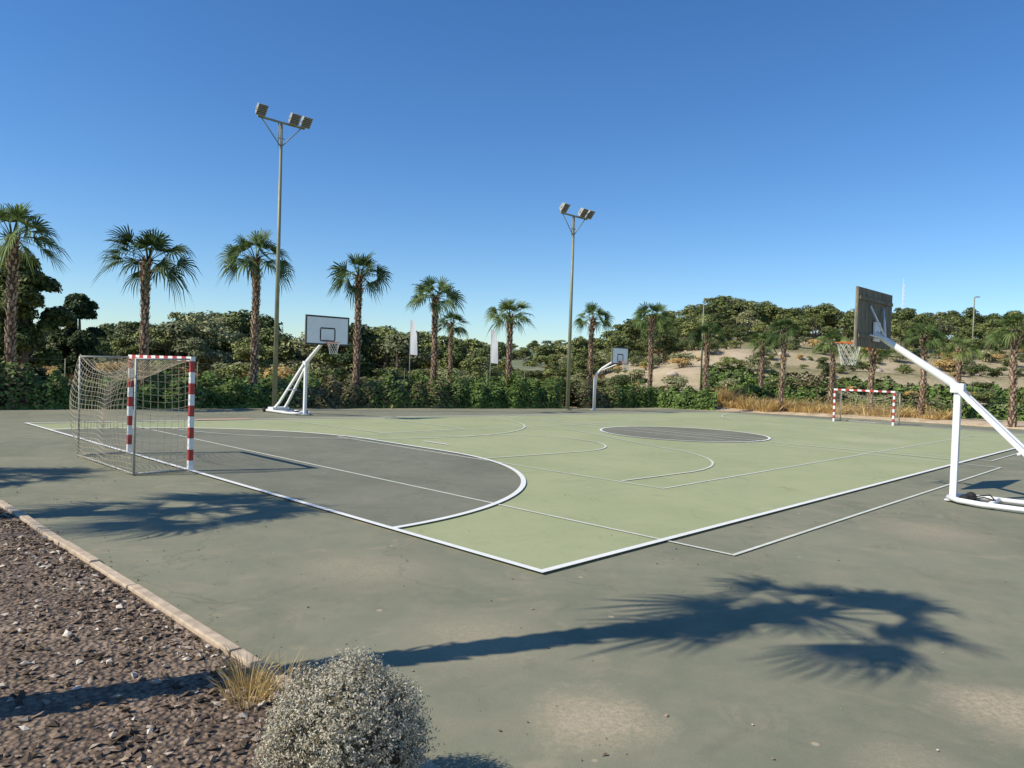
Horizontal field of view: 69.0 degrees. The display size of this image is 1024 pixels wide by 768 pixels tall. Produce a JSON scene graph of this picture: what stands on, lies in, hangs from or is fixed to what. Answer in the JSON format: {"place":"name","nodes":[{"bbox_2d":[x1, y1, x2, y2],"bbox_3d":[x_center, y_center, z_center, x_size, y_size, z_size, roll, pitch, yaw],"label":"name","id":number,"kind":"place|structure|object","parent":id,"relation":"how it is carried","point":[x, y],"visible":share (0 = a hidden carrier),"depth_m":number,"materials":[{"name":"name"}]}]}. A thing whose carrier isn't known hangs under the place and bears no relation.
{"place":"outdoors","nodes":[
{"label":"outdoors","id":0,"kind":"place"},
{"bbox_2d":[0,408,1023,767],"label":"court pavement","id":1,"kind":"structure","parent":0,"point":[786,654],"depth_m":6.38,"materials":[{"name":"paint"}]},
{"bbox_2d":[70,354,195,475],"bbox_3d":[-7.253,0.477,14.018,3.176,2.060,1.241,3,2,44],"label":"football goal","id":2,"kind":"object","parent":1,"relation":"on","point":[191,404],"visible":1,"depth_m":13.38,"materials":[{"name":"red metal"}]},
{"bbox_2d":[255,103,312,406],"bbox_3d":[-9.372,-4.947,30.031,0.629,12.031,2.397,3,2,44],"label":"floodlight mast","id":3,"kind":"object","parent":1,"relation":"on","point":[293,119],"visible":0.85,"depth_m":30.06,"materials":[{"name":"metal"}]},
{"bbox_2d":[262,314,348,414],"bbox_3d":[-7.779,-0.669,27.901,4.393,3.668,1.800,3,2,44],"label":"basketball stand","id":4,"kind":"object","parent":1,"relation":"on","point":[320,331],"visible":1,"depth_m":27.13,"materials":[{"name":"metal"}]},
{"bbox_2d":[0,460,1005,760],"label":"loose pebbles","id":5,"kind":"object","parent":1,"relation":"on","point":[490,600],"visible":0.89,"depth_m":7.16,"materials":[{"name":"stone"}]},
{"bbox_2d":[27,412,1023,572],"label":"sports court","id":6,"kind":"object","parent":1,"relation":"on","point":[552,492],"visible":0.94,"depth_m":15.54,"materials":[{"name":"green paint"}]},
{"bbox_2d":[559,202,594,409],"bbox_3d":[2.995,-3.729,36.951,0.629,10.081,2.397,3,2,44],"label":"floodlight mast","id":7,"kind":"object","parent":1,"relation":"on","point":[583,213],"visible":1,"depth_m":36.98,"materials":[{"name":"metal"}]},
{"bbox_2d":[591,347,629,409],"bbox_3d":[4.834,-0.230,36.976,1.292,3.205,2.189,-1,3,-64],"label":"basketball post","id":8,"kind":"object","parent":1,"relation":"on","point":[619,355],"visible":1,"depth_m":36.91,"materials":[{"name":"metal"}]},
{"bbox_2d":[832,388,900,425],"bbox_3d":[16.430,1.036,34.484,2.725,1.540,1.092,3,2,44],"label":"football goal","id":9,"kind":"object","parent":1,"relation":"on","point":[894,394],"visible":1,"depth_m":34.48,"materials":[{"name":"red metal"}]},
{"bbox_2d":[836,286,1023,512],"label":"basketball stand","id":10,"kind":"object","parent":1,"relation":"on","point":[872,318],"visible":1,"depth_m":13.00,"materials":[{"name":"metal"}]},
{"bbox_2d":[0,0,1023,348],"label":"sky","id":11,"kind":"structure","parent":0,"point":[788,154],"materials":[{"name":"blue"}]},
{"bbox_2d":[13,330,1023,429],"bbox_3d":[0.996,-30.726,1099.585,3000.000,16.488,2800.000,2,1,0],"label":"ground","id":12,"kind":"structure","parent":0,"point":[692,371],"depth_m":62.11,"materials":[{"name":"beige sand"}]},
{"bbox_2d":[0,312,47,379],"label":"evergreen tree","id":13,"kind":"object","parent":12,"relation":"on","point":[40,373],"visible":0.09,"depth_m":36.84,"materials":[{"name":"green plant"}]},
{"bbox_2d":[0,200,73,379],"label":"palm tree","id":14,"kind":"object","parent":12,"relation":"on","point":[9,248],"visible":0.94,"depth_m":26.90,"materials":[{"name":"green plant"}]},
{"bbox_2d":[0,249,77,378],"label":"evergreen tree","id":15,"kind":"object","parent":12,"relation":"on","point":[30,338],"visible":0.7,"depth_m":34.22,"materials":[{"name":"green plant"}]},
{"bbox_2d":[48,292,107,381],"bbox_3d":[-23.386,-2.259,39.819,3.091,5.314,2.590,2,1,0],"label":"evergreen tree","id":16,"kind":"object","parent":12,"relation":"on","point":[78,340],"visible":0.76,"depth_m":39.45,"materials":[{"name":"green plant"}]},
{"bbox_2d":[92,225,200,390],"bbox_3d":[-14.707,-2.775,30.523,3.955,7.361,4.128,2,1,23],"label":"palm tree","id":17,"kind":"object","parent":12,"relation":"on","point":[145,273],"visible":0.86,"depth_m":30.23,"materials":[{"name":"green plant"}]},
{"bbox_2d":[0,507,401,767],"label":"gravel bed","id":18,"kind":"object","parent":12,"relation":"on","point":[69,710],"depth_m":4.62,"materials":[{"name":"brown gravel"}]},
{"bbox_2d":[206,643,316,710],"bbox_3d":[-1.554,1.787,4.548,0.843,0.246,0.756,2,1,0],"label":"dry grass tuft","id":19,"kind":"object","parent":18,"relation":"on","point":[235,672],"visible":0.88,"depth_m":4.57,"materials":[{"name":"yellow plant"}]},
{"bbox_2d":[247,640,444,767],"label":"silver bush","id":20,"kind":"object","parent":18,"relation":"on","point":[342,717],"visible":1,"depth_m":3.22,"materials":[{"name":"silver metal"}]},
{"bbox_2d":[0,499,440,767],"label":"kerb","id":21,"kind":"structure","parent":12,"relation":"on","point":[202,631],"depth_m":6.12,"materials":[{"name":"concrete"}]},
{"bbox_2d":[215,228,294,385],"bbox_3d":[-11.543,-3.120,33.755,3.540,8.107,3.700,1,2,-34],"label":"palm tree","id":22,"kind":"object","parent":12,"relation":"on","point":[253,263],"visible":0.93,"depth_m":33.58,"materials":[{"name":"green plant"}]},
{"bbox_2d":[0,356,579,409],"bbox_3d":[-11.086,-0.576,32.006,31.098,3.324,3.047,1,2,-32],"label":"hedge","id":23,"kind":"object","parent":12,"relation":"on","point":[20,390],"visible":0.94,"depth_m":32.29,"materials":[{"name":"green plant"}]},
{"bbox_2d":[22,358,631,396],"bbox_3d":[-8.110,-0.014,39.932,38.043,1.800,0.430,1,2,-33],"label":"wire fence","id":24,"kind":"object","parent":12,"relation":"on","point":[404,382],"visible":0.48,"depth_m":37.87,"materials":[{"name":"metal"}]},
{"bbox_2d":[332,324,375,379],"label":"evergreen tree","id":25,"kind":"object","parent":12,"relation":"on","point":[367,365],"visible":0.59,"depth_m":51.85,"materials":[{"name":"green plant"}]},
{"bbox_2d":[327,252,393,383],"bbox_3d":[-7.789,-2.903,37.560,3.560,7.744,3.813,2,1,0],"label":"palm tree","id":26,"kind":"object","parent":12,"relation":"on","point":[341,270],"visible":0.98,"depth_m":37.47,"materials":[{"name":"green plant"}]},
{"bbox_2d":[409,320,416,381],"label":"banner flag","id":27,"kind":"object","parent":12,"relation":"on","point":[413,342],"visible":0.86,"depth_m":45.86,"materials":[{"name":"fabric"}]},
{"bbox_2d":[406,275,465,384],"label":"palm tree","id":28,"kind":"object","parent":12,"relation":"on","point":[435,304],"visible":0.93,"depth_m":41.02,"materials":[{"name":"green plant"}]},
{"bbox_2d":[437,309,469,380],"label":"palm tree","id":29,"kind":"object","parent":12,"relation":"on","point":[450,328],"visible":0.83,"depth_m":51.79,"materials":[{"name":"green plant"}]},
{"bbox_2d":[490,329,497,374],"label":"banner flag","id":30,"kind":"object","parent":12,"relation":"on","point":[494,352],"visible":0.81,"depth_m":46.86,"materials":[{"name":"fabric"}]},
{"bbox_2d":[482,298,534,388],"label":"palm tree","id":31,"kind":"object","parent":12,"relation":"on","point":[509,317],"visible":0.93,"depth_m":45.22,"materials":[{"name":"green plant"}]},
{"bbox_2d":[31,331,1023,402],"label":"hillside scrub","id":32,"kind":"object","parent":12,"relation":"on","point":[219,369],"visible":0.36,"depth_m":58.88,"materials":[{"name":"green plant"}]},
{"bbox_2d":[32,295,1023,378],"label":"pine woodland","id":33,"kind":"object","parent":12,"relation":"on","point":[210,338],"visible":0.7,"depth_m":79.69,"materials":[{"name":"green plant"}]},
{"bbox_2d":[284,333,841,368],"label":"distant trees","id":34,"kind":"object","parent":12,"relation":"on","point":[521,353],"visible":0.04,"depth_m":304.92,"materials":[{"name":"leaves"},{"name":"bark"}]},
{"bbox_2d":[503,350,643,379],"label":"orchard rows","id":35,"kind":"object","parent":12,"relation":"on","point":[540,375],"visible":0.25,"depth_m":84.66,"materials":[{"name":"plant"}]},
{"bbox_2d":[572,302,615,388],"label":"palm tree","id":36,"kind":"object","parent":12,"relation":"on","point":[592,324],"visible":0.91,"depth_m":46.80,"materials":[{"name":"green plant"}]},
{"bbox_2d":[560,377,717,410],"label":"hedge","id":37,"kind":"object","parent":12,"relation":"on","point":[628,396],"visible":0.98,"depth_m":42.45,"materials":[{"name":"green plant"}]},
{"bbox_2d":[631,301,677,387],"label":"palm tree","id":38,"kind":"object","parent":12,"relation":"on","point":[642,310],"visible":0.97,"depth_m":45.84,"materials":[{"name":"green plant"}]},
{"bbox_2d":[666,372,678,376],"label":"boulder","id":39,"kind":"object","parent":12,"relation":"on","point":[670,374],"visible":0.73,"depth_m":57.59,"materials":[{"name":"stone"}]},
{"bbox_2d":[700,298,708,390],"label":"street lamp","id":40,"kind":"object","parent":12,"relation":"on","point":[702,348],"visible":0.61,"depth_m":46.93,"materials":[{"name":"grey metal"}]},
{"bbox_2d":[687,322,728,388],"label":"palm tree","id":41,"kind":"object","parent":12,"relation":"on","point":[718,331],"visible":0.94,"depth_m":43.86,"materials":[{"name":"green plant"}]},
{"bbox_2d":[745,331,780,387],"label":"palm tree","id":42,"kind":"object","parent":12,"relation":"on","point":[761,348],"visible":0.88,"depth_m":46.92,"materials":[{"name":"green plant"}]},
{"bbox_2d":[763,318,802,411],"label":"palm tree","id":43,"kind":"object","parent":12,"relation":"on","point":[782,337],"visible":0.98,"depth_m":41.14,"materials":[{"name":"green plant"}]},
{"bbox_2d":[810,330,849,402],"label":"palm tree","id":44,"kind":"object","parent":12,"relation":"on","point":[833,346],"visible":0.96,"depth_m":44.80,"materials":[{"name":"green plant"}]},
{"bbox_2d":[699,380,1023,420],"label":"hedge","id":45,"kind":"object","parent":12,"relation":"on","point":[996,411],"visible":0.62,"depth_m":45.17,"materials":[{"name":"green plant"}]},
{"bbox_2d":[702,364,1023,402],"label":"hedge","id":46,"kind":"object","parent":12,"relation":"on","point":[798,381],"visible":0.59,"depth_m":52.34,"materials":[{"name":"green plant"}]},
{"bbox_2d":[715,406,1023,429],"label":"sandy bed","id":47,"kind":"object","parent":12,"relation":"on","point":[963,422],"visible":0.46,"depth_m":38.29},
{"bbox_2d":[698,383,962,419],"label":"golden grass","id":48,"kind":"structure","parent":47,"relation":"on","point":[729,400],"depth_m":41.01,"materials":[{"name":"yellow plant"}]},
{"bbox_2d":[850,346,893,411],"bbox_3d":[19.237,-0.457,39.984,2.320,4.494,2.118,3,2,35],"label":"palm tree","id":49,"kind":"object","parent":12,"relation":"on","point":[872,352],"visible":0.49,"depth_m":39.88,"materials":[{"name":"green plant"}]},
{"bbox_2d":[864,366,882,371],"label":"boulder","id":50,"kind":"object","parent":12,"relation":"on","point":[879,370],"visible":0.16,"depth_m":61.57,"materials":[{"name":"stone"}]},
{"bbox_2d":[901,322,949,417],"bbox_3d":[21.153,-0.672,38.517,2.246,5.114,2.326,1,2,-37],"label":"palm tree","id":51,"kind":"object","parent":12,"relation":"on","point":[925,342],"visible":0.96,"depth_m":38.41,"materials":[{"name":"green plant"}]},
{"bbox_2d":[940,336,983,418],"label":"palm tree","id":52,"kind":"object","parent":12,"relation":"on","point":[962,353],"visible":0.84,"depth_m":41.89,"materials":[{"name":"green plant"}]},
{"bbox_2d":[970,296,979,375],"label":"street lamp","id":53,"kind":"object","parent":12,"relation":"on","point":[973,328],"visible":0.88,"depth_m":60.84,"materials":[{"name":"grey metal"}]},
{"bbox_2d":[980,313,1023,426],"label":"palm tree","id":54,"kind":"object","parent":12,"relation":"on","point":[1014,336],"visible":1,"depth_m":34.18,"materials":[{"name":"green plant"}]}
]}

